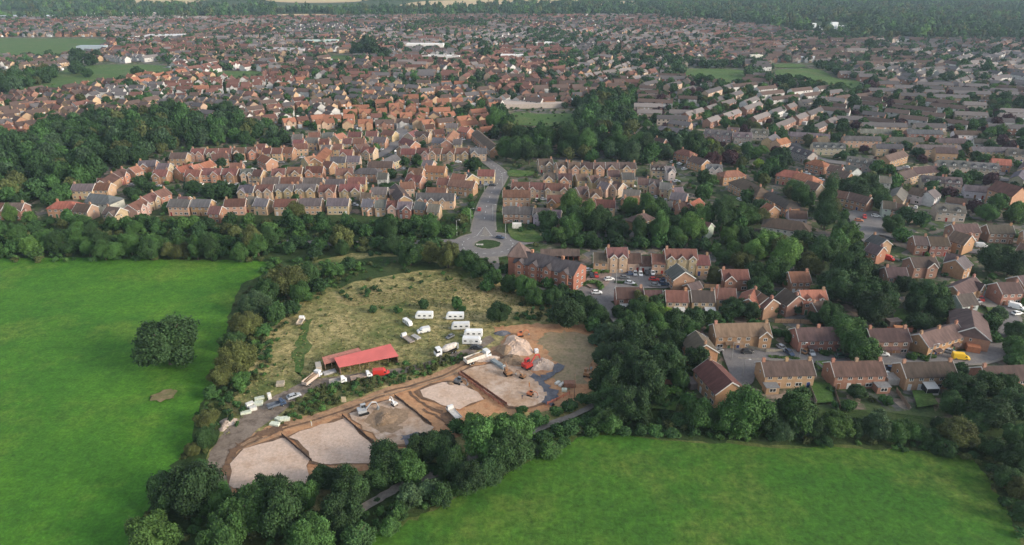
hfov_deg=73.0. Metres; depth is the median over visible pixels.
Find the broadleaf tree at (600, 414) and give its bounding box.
[588,406,612,431]
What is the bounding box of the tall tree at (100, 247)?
[90,239,109,259]
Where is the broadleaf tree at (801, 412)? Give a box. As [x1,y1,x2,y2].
[775,385,818,434]
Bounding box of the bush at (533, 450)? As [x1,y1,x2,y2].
[524,440,538,460]
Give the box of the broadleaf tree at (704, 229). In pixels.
[696,219,709,238]
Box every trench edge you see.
[227,435,308,483]
[287,417,374,464]
[348,397,430,446]
[414,381,484,408]
[458,362,544,408]
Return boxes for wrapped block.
[240,409,251,414]
[245,401,253,408]
[249,405,256,410]
[254,395,264,400]
[254,400,262,405]
[267,392,271,399]
[269,421,280,426]
[279,416,289,421]
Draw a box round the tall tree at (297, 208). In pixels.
[287,200,305,217]
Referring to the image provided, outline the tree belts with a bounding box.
[0,34,1023,463]
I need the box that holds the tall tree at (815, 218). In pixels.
[812,212,823,227]
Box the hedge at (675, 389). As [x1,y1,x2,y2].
[665,385,685,394]
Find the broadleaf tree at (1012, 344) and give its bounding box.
[1001,334,1023,356]
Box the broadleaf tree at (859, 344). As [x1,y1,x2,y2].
[838,328,884,360]
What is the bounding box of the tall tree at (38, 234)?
[32,229,50,251]
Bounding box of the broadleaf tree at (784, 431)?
[768,418,795,441]
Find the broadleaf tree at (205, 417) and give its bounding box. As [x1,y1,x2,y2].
[192,408,221,427]
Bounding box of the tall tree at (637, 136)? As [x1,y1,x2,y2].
[629,131,643,141]
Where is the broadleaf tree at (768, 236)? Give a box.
[758,228,782,254]
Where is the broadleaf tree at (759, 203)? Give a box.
[752,198,771,208]
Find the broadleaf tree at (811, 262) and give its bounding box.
[793,250,824,274]
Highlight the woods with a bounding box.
[0,0,1023,37]
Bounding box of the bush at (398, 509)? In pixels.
[383,499,409,520]
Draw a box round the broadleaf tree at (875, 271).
[868,264,879,279]
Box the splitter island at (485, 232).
[480,226,490,235]
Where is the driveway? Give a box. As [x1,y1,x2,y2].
[979,298,997,306]
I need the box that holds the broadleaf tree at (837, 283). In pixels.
[814,266,858,301]
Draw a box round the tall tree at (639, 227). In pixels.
[632,214,648,237]
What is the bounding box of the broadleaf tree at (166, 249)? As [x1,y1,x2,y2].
[160,242,172,257]
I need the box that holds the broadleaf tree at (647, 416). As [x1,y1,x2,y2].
[634,407,652,424]
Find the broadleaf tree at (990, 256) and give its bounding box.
[975,243,1015,272]
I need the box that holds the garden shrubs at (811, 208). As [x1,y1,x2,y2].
[1,74,1023,407]
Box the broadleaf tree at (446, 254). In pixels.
[433,240,459,267]
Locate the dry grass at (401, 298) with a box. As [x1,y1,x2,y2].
[335,277,538,312]
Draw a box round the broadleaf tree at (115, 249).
[103,241,126,258]
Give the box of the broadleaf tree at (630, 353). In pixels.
[610,338,647,368]
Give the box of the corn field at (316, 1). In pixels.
[266,0,364,2]
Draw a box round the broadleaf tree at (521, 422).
[497,412,536,440]
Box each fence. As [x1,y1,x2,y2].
[281,433,311,460]
[342,414,374,442]
[394,394,431,424]
[458,371,502,405]
[460,370,506,404]
[547,391,569,404]
[665,379,672,384]
[704,283,720,287]
[747,345,782,351]
[774,318,822,324]
[810,385,816,402]
[834,385,840,409]
[896,387,909,408]
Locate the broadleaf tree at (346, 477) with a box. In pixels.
[328,462,370,501]
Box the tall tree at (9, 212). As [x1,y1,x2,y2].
[1,202,18,222]
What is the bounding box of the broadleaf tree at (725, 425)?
[709,408,740,433]
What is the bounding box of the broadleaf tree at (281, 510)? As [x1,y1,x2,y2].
[256,478,306,538]
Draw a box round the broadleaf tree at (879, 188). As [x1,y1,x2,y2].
[868,183,889,198]
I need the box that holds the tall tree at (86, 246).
[79,236,94,255]
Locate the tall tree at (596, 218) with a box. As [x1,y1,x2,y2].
[586,203,608,233]
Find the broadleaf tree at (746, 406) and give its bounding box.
[714,382,776,438]
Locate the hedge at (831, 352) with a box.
[816,349,836,354]
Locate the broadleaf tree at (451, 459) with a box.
[435,443,467,480]
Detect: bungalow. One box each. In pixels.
[360,190,371,202]
[360,198,375,215]
[426,185,448,192]
[620,194,639,205]
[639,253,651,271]
[667,201,672,209]
[682,281,703,290]
[696,329,708,337]
[785,208,807,223]
[807,299,825,314]
[945,196,966,204]
[972,137,990,146]
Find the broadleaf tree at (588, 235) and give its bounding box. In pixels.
[582,231,597,244]
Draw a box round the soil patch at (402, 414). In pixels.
[364,406,408,432]
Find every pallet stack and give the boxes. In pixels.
[276,380,284,386]
[490,358,505,369]
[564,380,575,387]
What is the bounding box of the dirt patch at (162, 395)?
[150,389,176,401]
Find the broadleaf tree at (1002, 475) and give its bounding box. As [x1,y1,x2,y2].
[993,466,1021,487]
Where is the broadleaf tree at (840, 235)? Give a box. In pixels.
[828,228,851,252]
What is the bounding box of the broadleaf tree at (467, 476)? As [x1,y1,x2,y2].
[451,458,485,493]
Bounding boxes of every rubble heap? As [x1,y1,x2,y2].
[220,418,237,426]
[504,335,532,355]
[531,357,553,370]
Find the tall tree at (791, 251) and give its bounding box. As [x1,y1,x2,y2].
[768,236,803,268]
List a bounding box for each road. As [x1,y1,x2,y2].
[277,239,457,245]
[379,123,407,157]
[456,233,520,256]
[471,158,506,233]
[520,230,633,244]
[577,288,617,322]
[722,348,761,385]
[735,292,1018,363]
[790,143,1008,180]
[867,228,979,253]
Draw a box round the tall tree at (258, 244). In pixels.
[247,233,268,255]
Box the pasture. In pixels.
[0,257,273,544]
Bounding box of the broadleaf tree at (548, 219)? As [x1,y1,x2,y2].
[537,210,558,229]
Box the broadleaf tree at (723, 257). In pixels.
[714,250,734,264]
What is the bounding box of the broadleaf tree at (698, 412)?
[682,396,714,428]
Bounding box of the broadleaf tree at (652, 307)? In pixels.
[644,301,664,321]
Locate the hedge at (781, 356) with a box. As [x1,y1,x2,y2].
[768,354,799,358]
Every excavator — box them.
[356,401,379,416]
[389,396,397,406]
[454,376,468,385]
[502,362,512,376]
[515,370,525,378]
[517,330,529,336]
[521,354,539,370]
[526,389,538,397]
[583,363,592,377]
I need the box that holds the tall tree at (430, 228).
[423,219,440,236]
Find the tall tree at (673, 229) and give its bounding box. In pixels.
[667,225,685,238]
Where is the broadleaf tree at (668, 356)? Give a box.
[648,340,688,375]
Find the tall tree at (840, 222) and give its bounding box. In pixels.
[832,219,850,231]
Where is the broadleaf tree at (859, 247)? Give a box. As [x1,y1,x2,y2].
[848,240,866,257]
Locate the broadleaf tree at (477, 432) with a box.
[460,412,510,461]
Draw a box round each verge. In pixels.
[451,230,527,258]
[464,157,509,233]
[508,223,543,241]
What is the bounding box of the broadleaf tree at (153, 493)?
[145,468,174,512]
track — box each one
[207,335,494,489]
[234,344,500,456]
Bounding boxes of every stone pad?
[229,438,309,487]
[290,418,370,463]
[350,398,433,443]
[420,382,483,408]
[460,363,546,406]
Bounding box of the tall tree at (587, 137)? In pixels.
[576,127,597,147]
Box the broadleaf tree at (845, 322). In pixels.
[824,312,868,340]
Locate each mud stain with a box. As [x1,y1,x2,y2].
[223,442,242,474]
[255,424,286,436]
[440,412,453,425]
[491,351,504,358]
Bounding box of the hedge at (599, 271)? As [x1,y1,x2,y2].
[588,269,609,273]
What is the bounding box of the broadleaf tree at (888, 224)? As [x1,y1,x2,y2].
[881,214,905,232]
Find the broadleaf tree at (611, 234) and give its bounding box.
[607,231,622,242]
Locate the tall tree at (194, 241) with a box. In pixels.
[187,234,201,259]
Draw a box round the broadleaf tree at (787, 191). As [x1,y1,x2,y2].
[783,185,792,199]
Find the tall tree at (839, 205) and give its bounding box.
[832,198,842,213]
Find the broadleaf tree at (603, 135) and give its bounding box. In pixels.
[598,131,611,141]
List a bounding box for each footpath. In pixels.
[328,403,593,529]
[456,232,508,257]
[470,157,508,231]
[488,256,544,289]
[738,308,1022,364]
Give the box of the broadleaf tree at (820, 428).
[807,417,829,437]
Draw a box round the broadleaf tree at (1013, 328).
[1003,320,1023,338]
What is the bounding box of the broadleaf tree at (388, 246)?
[379,239,398,252]
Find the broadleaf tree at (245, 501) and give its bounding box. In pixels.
[216,479,267,533]
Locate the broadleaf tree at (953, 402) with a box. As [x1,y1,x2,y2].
[939,388,968,415]
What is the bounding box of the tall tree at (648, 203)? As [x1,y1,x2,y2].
[638,192,656,216]
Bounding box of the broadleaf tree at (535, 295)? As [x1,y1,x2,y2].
[524,286,546,306]
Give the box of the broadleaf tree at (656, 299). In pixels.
[647,294,665,306]
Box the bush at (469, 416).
[464,411,486,428]
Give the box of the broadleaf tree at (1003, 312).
[988,305,1008,320]
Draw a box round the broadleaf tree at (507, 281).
[500,274,516,292]
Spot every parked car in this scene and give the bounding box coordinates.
[286,392,301,399]
[445,333,454,338]
[470,344,482,349]
[591,289,601,293]
[604,276,614,280]
[620,274,629,278]
[625,280,635,284]
[649,276,658,281]
[650,282,660,286]
[655,273,664,277]
[658,281,668,285]
[740,348,753,353]
[776,343,785,350]
[784,348,794,355]
[801,348,808,353]
[808,349,815,355]
[834,353,847,358]
[881,351,889,356]
[885,365,891,370]
[944,348,954,352]
[1011,310,1022,315]
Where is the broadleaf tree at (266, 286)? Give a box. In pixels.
[254,277,279,300]
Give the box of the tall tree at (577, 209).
[564,204,584,217]
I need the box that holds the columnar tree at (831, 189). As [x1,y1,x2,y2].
[821,168,839,201]
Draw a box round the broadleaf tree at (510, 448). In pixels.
[482,423,529,473]
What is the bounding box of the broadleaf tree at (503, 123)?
[499,120,515,134]
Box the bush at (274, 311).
[263,302,285,321]
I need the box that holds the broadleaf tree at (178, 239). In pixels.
[169,235,186,245]
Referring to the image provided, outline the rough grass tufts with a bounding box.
[226,272,546,433]
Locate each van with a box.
[315,361,321,370]
[372,367,389,375]
[417,325,429,333]
[885,254,894,260]
[951,351,969,360]
[975,242,987,247]
[1008,301,1023,310]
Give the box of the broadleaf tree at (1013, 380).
[999,372,1023,390]
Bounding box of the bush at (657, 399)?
[650,386,668,404]
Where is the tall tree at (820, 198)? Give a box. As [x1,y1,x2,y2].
[818,191,822,204]
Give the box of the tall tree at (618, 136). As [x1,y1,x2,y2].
[611,126,627,143]
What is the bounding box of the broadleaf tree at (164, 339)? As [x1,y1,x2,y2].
[130,311,199,367]
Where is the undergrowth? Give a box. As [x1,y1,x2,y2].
[0,188,1023,544]
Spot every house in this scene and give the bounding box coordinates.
[0,202,3,219]
[1,200,31,219]
[46,198,84,217]
[70,181,94,198]
[72,202,99,218]
[84,192,124,212]
[93,180,116,195]
[96,171,121,189]
[101,204,128,220]
[112,166,130,185]
[123,196,151,217]
[127,163,144,177]
[138,158,159,172]
[139,190,161,210]
[151,168,173,184]
[154,186,171,203]
[156,161,173,174]
[166,197,191,215]
[168,150,191,165]
[172,164,190,180]
[177,194,192,198]
[184,168,202,182]
[189,196,216,215]
[190,147,205,161]
[190,163,202,168]
[199,158,216,167]
[201,166,222,182]
[205,146,218,157]
[207,203,226,222]
[211,150,228,166]
[218,146,233,160]
[221,166,240,182]
[223,196,246,214]
[229,160,245,168]
[233,146,246,159]
[236,183,255,197]
[239,167,255,183]
[245,194,258,212]
[246,145,258,159]
[251,167,267,183]
[252,197,273,214]
[254,182,275,199]
[256,142,268,155]
[256,152,278,170]
[261,146,271,157]
[261,175,280,184]
[271,146,282,160]
[271,166,286,177]
[273,196,298,215]
[274,182,295,198]
[280,175,302,184]
[282,145,296,159]
[286,165,304,180]
[292,133,303,139]
[292,138,304,145]
[293,141,308,155]
[294,182,318,197]
[298,195,324,214]
[301,153,315,167]
[302,175,324,185]
[304,135,319,149]
[304,164,325,178]
[308,130,321,138]
[317,182,338,199]
[318,137,331,148]
[320,142,332,154]
[322,131,333,138]
[322,158,337,175]
[325,176,346,185]
[326,196,351,214]
[330,132,346,144]
[330,154,346,167]
[332,142,344,155]
[335,166,354,179]
[338,182,362,199]
[339,147,354,155]
[342,136,352,148]
[346,153,361,168]
[347,130,363,137]
[347,175,367,191]
[352,136,366,145]
[352,141,369,155]
[353,165,382,181]
[360,145,378,159]
[361,197,374,215]
[365,129,378,142]
[367,159,394,171]
[371,184,388,199]
[372,135,388,148]
[374,197,386,216]
[377,170,389,186]
[380,128,398,141]
[381,154,401,169]
[386,198,398,216]
[395,143,409,156]
[396,199,413,218]
[398,137,420,149]
[399,180,414,196]
[400,146,415,161]
[403,128,417,140]
[404,173,426,190]
[407,166,425,176]
[413,199,428,218]
[414,130,431,143]
[416,146,429,159]
[421,157,436,167]
[423,123,435,132]
[424,163,447,179]
[426,201,442,219]
[429,146,441,160]
[431,136,445,147]
[432,127,444,137]
[436,176,449,187]
[441,146,455,161]
[446,121,458,133]
[447,179,478,195]
[450,172,467,179]
[453,137,462,147]
[455,146,470,161]
[457,126,473,138]
[466,170,477,182]
[470,146,486,160]
[477,167,495,183]
[502,187,530,205]
[502,203,519,222]
[511,179,529,189]
[519,203,532,223]
[530,180,545,197]
[532,205,549,225]
[537,156,553,172]
[542,171,556,182]
[545,181,569,197]
[546,192,564,209]
[549,207,561,227]
[554,159,567,174]
[557,171,572,187]
[568,160,580,174]
[572,184,588,199]
[573,171,587,186]
[580,160,593,175]
[586,173,600,188]
[588,186,602,199]
[593,160,605,176]
[593,250,607,272]
[594,197,615,216]
[596,180,611,197]
[597,177,612,184]
[605,160,619,174]
[605,245,628,272]
[606,168,620,181]
[610,181,627,197]
[613,284,643,306]
[619,160,636,175]
[620,170,634,186]
[622,186,640,196]
[624,210,655,229]
[627,250,641,271]
[637,176,648,192]
[644,290,663,302]
[648,177,662,194]
[650,162,665,178]
[651,251,666,273]
[655,136,667,142]
[659,180,672,197]
[662,245,697,275]
[663,163,676,180]
[663,287,689,313]
[664,263,695,289]
[667,185,684,200]
[669,190,688,208]
[673,147,697,163]
[674,199,691,214]
[681,330,719,365]
[687,153,711,171]
[688,198,704,208]
[688,287,715,310]
[692,355,742,407]
[695,252,710,275]
[700,218,714,238]
[705,162,722,174]
[708,319,772,348]
[713,285,736,310]
[716,168,746,185]
[719,266,749,290]
[727,125,739,138]
[733,130,752,143]
[739,289,759,319]
[750,127,768,140]
[753,285,768,304]
[754,356,816,394]
[757,293,780,319]
[761,132,780,148]
[761,203,780,217]
[769,137,791,149]
[773,288,804,316]
[775,168,798,184]
[782,268,811,291]
[788,323,841,353]
[792,170,823,184]
[793,286,828,314]
[804,157,829,174]
[805,180,824,197]
[811,136,830,142]
[821,356,891,393]
[825,164,844,177]
[833,169,853,180]
[836,190,848,206]
[844,163,861,175]
[845,156,878,171]
[845,192,873,211]
[863,243,887,263]
[864,232,892,254]
[865,324,912,354]
[871,142,904,155]
[878,174,891,189]
[878,264,908,282]
[879,199,895,217]
[890,203,908,217]
[891,357,957,394]
[892,167,917,184]
[901,253,939,278]
[906,187,926,204]
[906,233,929,255]
[909,320,965,355]
[917,174,944,188]
[921,186,941,206]
[927,234,950,255]
[930,146,958,161]
[930,203,966,222]
[933,158,970,173]
[935,136,966,149]
[941,250,963,271]
[941,255,973,279]
[943,221,981,241]
[944,175,962,192]
[947,274,985,297]
[948,230,975,254]
[951,291,980,310]
[961,184,988,198]
[969,161,999,174]
[969,362,1023,385]
[979,223,1015,243]
[984,180,1023,209]
[985,279,1023,304]
[989,156,1011,173]
[1004,148,1023,161]
[1005,275,1023,297]
[1009,167,1023,186]
[1015,239,1023,251]
[1016,230,1023,244]
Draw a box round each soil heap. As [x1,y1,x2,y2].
[375,411,397,426]
[494,330,510,335]
[495,344,510,355]
[498,354,523,364]
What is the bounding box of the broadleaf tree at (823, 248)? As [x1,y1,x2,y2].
[807,234,843,262]
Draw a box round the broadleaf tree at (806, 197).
[796,189,816,206]
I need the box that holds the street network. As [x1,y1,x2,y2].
[0,21,1023,185]
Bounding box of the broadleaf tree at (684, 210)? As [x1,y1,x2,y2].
[679,206,695,215]
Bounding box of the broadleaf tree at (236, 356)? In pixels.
[212,339,258,373]
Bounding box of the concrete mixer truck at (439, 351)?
[434,342,458,356]
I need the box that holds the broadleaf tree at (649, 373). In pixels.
[627,353,665,399]
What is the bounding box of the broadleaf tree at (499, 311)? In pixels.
[485,300,511,321]
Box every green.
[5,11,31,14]
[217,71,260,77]
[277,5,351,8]
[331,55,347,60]
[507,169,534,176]
[774,64,805,67]
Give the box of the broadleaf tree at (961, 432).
[936,414,981,448]
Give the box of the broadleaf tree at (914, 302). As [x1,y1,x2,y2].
[902,292,927,312]
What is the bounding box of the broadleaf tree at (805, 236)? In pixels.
[789,229,816,245]
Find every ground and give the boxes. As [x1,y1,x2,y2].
[0,31,1023,418]
[2,0,1023,544]
[206,253,612,511]
[320,256,446,288]
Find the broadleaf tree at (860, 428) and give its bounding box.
[850,416,869,437]
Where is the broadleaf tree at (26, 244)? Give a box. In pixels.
[16,234,39,254]
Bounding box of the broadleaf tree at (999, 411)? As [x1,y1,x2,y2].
[966,395,1019,429]
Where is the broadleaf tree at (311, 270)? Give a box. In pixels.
[297,260,319,284]
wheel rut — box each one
[221,435,256,475]
[224,437,262,474]
[235,436,269,456]
[282,395,384,429]
[358,369,460,400]
[363,372,458,401]
[384,363,466,392]
[408,391,442,411]
[422,408,444,422]
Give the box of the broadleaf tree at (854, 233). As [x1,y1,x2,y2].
[840,224,864,243]
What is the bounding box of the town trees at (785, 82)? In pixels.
[0,73,1023,212]
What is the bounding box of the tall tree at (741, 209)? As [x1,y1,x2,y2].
[734,201,750,221]
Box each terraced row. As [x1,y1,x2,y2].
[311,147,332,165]
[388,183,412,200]
[416,190,455,209]
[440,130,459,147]
[471,128,500,157]
[658,125,691,133]
[704,128,733,142]
[728,178,768,202]
[761,215,811,237]
[763,189,799,217]
[788,144,817,162]
[789,131,829,143]
[810,141,846,154]
[840,134,881,147]
[857,128,894,136]
[878,148,908,166]
[886,135,923,144]
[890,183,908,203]
[897,163,939,181]
[903,128,943,140]
[912,142,961,156]
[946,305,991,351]
[950,128,981,140]
[966,145,1018,157]
[1017,162,1023,170]
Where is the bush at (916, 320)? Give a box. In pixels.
[905,312,933,329]
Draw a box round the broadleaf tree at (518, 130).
[510,124,528,139]
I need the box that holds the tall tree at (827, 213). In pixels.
[812,198,842,229]
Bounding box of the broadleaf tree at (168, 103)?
[158,97,174,111]
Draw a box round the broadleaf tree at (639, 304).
[626,295,648,317]
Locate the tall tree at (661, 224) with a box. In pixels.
[648,208,670,236]
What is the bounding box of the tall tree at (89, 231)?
[82,223,104,237]
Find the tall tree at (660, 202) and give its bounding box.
[655,197,668,213]
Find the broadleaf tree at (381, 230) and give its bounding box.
[378,223,385,234]
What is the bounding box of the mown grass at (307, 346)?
[291,319,312,379]
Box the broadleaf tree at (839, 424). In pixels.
[816,408,855,438]
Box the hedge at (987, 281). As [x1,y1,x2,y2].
[981,278,993,286]
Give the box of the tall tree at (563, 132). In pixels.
[557,123,575,140]
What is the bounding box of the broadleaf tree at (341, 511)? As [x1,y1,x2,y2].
[319,488,364,534]
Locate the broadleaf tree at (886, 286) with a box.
[870,275,901,309]
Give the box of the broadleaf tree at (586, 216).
[583,210,591,228]
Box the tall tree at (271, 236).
[261,226,278,247]
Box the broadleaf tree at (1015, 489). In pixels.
[1005,473,1023,500]
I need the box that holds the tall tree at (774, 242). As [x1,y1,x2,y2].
[771,234,787,250]
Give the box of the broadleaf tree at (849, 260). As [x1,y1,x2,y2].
[828,249,875,278]
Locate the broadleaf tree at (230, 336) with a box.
[216,331,247,347]
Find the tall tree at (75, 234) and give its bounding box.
[65,226,84,245]
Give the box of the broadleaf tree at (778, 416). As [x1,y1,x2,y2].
[760,400,787,432]
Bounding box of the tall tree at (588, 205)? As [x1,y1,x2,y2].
[581,198,595,214]
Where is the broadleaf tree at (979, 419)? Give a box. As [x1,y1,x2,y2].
[962,409,993,432]
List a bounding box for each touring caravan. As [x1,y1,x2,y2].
[403,317,412,325]
[414,311,433,319]
[443,311,463,319]
[450,321,469,329]
[462,328,482,336]
[462,335,483,343]
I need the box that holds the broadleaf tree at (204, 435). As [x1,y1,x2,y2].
[191,426,217,448]
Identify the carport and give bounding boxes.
[540,249,579,260]
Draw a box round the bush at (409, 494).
[394,481,423,507]
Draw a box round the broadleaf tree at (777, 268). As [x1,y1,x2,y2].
[764,256,790,283]
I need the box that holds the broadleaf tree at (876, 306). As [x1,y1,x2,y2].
[854,289,895,324]
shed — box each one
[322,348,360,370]
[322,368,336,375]
[334,344,398,374]
[688,376,697,389]
[885,317,902,326]
[885,372,899,384]
[964,342,981,353]
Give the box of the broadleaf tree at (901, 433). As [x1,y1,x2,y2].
[884,418,912,443]
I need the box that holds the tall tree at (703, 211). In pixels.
[692,202,711,221]
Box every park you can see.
[19,64,170,89]
[580,273,668,300]
[848,210,883,241]
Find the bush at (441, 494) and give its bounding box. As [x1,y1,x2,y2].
[428,480,453,508]
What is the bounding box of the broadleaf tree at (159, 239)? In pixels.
[143,234,170,251]
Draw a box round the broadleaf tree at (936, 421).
[929,415,947,435]
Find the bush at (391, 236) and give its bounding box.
[379,232,402,249]
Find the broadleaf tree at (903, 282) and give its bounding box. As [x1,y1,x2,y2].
[894,275,918,291]
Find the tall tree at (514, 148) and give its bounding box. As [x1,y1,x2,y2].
[506,135,522,162]
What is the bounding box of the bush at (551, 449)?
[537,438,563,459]
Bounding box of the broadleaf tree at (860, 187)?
[848,178,871,195]
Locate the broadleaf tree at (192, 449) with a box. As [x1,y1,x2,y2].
[182,442,200,455]
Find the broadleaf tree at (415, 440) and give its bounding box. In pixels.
[405,431,432,463]
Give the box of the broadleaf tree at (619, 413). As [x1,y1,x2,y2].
[609,406,624,421]
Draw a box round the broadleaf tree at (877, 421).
[862,407,891,440]
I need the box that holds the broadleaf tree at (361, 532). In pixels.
[339,519,378,544]
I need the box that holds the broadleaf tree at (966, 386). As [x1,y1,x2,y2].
[941,370,991,401]
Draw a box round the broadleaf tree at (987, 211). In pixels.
[973,202,1000,220]
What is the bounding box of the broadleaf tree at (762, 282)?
[746,275,773,292]
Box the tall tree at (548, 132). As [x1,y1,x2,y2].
[538,125,557,146]
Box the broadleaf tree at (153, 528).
[123,508,184,544]
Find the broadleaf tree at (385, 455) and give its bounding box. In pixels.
[367,438,404,484]
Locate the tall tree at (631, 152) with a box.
[622,141,640,162]
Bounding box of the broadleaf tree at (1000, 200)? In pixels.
[987,192,1010,209]
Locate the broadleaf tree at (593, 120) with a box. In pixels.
[589,117,603,125]
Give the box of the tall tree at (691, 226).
[681,211,701,240]
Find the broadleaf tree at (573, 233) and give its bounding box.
[564,228,578,244]
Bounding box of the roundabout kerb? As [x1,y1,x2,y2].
[472,239,502,249]
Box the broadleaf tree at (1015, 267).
[1000,249,1023,275]
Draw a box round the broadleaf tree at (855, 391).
[846,383,868,398]
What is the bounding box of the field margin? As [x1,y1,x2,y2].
[377,432,1023,544]
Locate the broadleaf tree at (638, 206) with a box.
[636,202,658,215]
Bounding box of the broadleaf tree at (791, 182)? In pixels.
[781,179,803,191]
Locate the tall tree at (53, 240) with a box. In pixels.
[42,230,65,252]
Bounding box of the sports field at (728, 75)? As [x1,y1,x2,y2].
[671,68,744,82]
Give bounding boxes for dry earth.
[533,330,595,389]
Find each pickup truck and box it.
[266,398,286,409]
[296,315,304,324]
[329,375,346,383]
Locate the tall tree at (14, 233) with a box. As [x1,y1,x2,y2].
[6,224,27,242]
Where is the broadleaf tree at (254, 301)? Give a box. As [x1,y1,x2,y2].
[235,289,272,315]
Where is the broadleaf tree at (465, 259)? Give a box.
[454,249,479,271]
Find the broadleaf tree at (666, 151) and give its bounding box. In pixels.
[658,144,673,158]
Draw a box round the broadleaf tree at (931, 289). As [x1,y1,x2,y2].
[908,279,953,302]
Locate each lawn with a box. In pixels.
[649,398,679,409]
[723,194,751,205]
[809,381,834,402]
[816,361,826,368]
[894,308,946,321]
[912,390,937,406]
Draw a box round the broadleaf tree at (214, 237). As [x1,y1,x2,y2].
[197,232,219,242]
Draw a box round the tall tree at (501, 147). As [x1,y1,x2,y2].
[495,137,509,160]
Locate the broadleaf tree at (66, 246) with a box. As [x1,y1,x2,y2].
[58,238,80,253]
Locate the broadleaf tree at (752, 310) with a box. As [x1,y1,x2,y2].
[743,301,760,318]
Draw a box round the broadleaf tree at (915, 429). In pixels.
[902,418,924,440]
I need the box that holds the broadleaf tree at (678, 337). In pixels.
[657,328,687,351]
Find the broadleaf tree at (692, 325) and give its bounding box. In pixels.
[682,320,700,334]
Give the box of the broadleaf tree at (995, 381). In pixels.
[973,370,1007,397]
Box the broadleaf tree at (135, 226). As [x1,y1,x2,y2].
[123,220,143,233]
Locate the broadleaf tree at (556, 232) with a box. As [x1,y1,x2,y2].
[551,227,566,242]
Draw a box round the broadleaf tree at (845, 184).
[838,174,863,191]
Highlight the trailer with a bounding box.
[411,334,420,339]
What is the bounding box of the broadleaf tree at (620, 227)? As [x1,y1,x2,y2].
[606,218,629,235]
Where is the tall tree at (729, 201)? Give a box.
[712,194,734,211]
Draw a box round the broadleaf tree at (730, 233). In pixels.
[720,223,741,241]
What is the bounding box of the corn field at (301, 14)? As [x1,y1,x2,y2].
[277,14,328,15]
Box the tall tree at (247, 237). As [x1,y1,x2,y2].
[241,224,261,247]
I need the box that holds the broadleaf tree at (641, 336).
[621,321,659,352]
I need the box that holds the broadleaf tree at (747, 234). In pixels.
[738,225,758,241]
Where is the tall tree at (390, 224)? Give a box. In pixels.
[382,217,397,235]
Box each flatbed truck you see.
[350,370,372,380]
[400,332,414,343]
[446,404,461,418]
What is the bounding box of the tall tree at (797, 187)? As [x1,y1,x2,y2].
[790,181,810,202]
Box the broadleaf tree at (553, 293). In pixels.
[543,286,561,304]
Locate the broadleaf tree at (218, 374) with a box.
[206,363,234,386]
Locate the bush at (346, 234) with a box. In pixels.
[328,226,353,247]
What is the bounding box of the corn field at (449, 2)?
[400,0,512,7]
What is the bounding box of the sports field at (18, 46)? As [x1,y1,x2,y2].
[0,38,105,55]
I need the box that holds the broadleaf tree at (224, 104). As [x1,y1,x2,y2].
[212,100,232,112]
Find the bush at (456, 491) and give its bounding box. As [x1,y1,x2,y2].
[448,480,473,496]
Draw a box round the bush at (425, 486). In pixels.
[417,478,438,499]
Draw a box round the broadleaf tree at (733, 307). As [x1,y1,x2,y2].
[720,296,746,317]
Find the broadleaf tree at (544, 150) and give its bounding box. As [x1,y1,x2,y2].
[535,144,553,158]
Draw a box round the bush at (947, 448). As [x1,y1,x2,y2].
[932,437,959,458]
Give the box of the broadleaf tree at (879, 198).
[873,192,892,209]
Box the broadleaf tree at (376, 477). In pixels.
[363,467,392,489]
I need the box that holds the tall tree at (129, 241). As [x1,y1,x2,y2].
[117,230,139,254]
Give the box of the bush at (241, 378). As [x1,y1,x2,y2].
[229,371,250,387]
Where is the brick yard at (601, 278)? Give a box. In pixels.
[586,272,611,287]
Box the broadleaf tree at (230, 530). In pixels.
[194,511,247,544]
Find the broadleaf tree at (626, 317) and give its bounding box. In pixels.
[613,309,647,329]
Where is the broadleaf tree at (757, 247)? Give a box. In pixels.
[743,238,769,260]
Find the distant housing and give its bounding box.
[0,12,1023,136]
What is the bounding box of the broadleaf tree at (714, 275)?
[706,266,720,283]
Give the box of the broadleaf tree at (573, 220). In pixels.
[559,212,584,230]
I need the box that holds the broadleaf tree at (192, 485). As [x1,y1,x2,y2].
[159,460,226,517]
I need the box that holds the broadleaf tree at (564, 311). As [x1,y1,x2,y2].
[546,294,586,328]
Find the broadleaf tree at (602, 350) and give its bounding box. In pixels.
[591,342,615,360]
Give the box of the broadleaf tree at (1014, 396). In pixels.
[994,387,1023,420]
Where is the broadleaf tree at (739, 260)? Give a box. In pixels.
[729,251,755,268]
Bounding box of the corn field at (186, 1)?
[135,0,204,3]
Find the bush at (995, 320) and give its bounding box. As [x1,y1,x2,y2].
[983,311,1004,330]
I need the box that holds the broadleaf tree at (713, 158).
[704,151,722,163]
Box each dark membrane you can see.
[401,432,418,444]
[529,373,558,405]
[540,363,564,380]
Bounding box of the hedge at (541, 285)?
[535,281,578,295]
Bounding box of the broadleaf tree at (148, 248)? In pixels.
[136,238,160,259]
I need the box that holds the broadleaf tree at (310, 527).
[283,508,336,544]
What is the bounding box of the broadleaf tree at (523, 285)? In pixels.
[513,274,536,296]
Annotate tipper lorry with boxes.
[301,369,321,385]
[463,348,491,364]
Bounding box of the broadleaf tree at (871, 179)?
[859,172,880,187]
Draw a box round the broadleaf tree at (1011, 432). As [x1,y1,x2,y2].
[1002,423,1023,444]
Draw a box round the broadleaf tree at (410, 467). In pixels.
[392,448,426,483]
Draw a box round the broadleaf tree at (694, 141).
[681,130,706,152]
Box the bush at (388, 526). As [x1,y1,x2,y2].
[377,514,401,537]
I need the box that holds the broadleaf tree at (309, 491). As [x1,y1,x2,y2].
[293,479,319,510]
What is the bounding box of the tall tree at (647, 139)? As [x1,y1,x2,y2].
[639,131,655,149]
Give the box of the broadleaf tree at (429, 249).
[419,241,438,262]
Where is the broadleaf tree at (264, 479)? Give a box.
[254,472,288,489]
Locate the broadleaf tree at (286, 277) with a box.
[263,264,309,295]

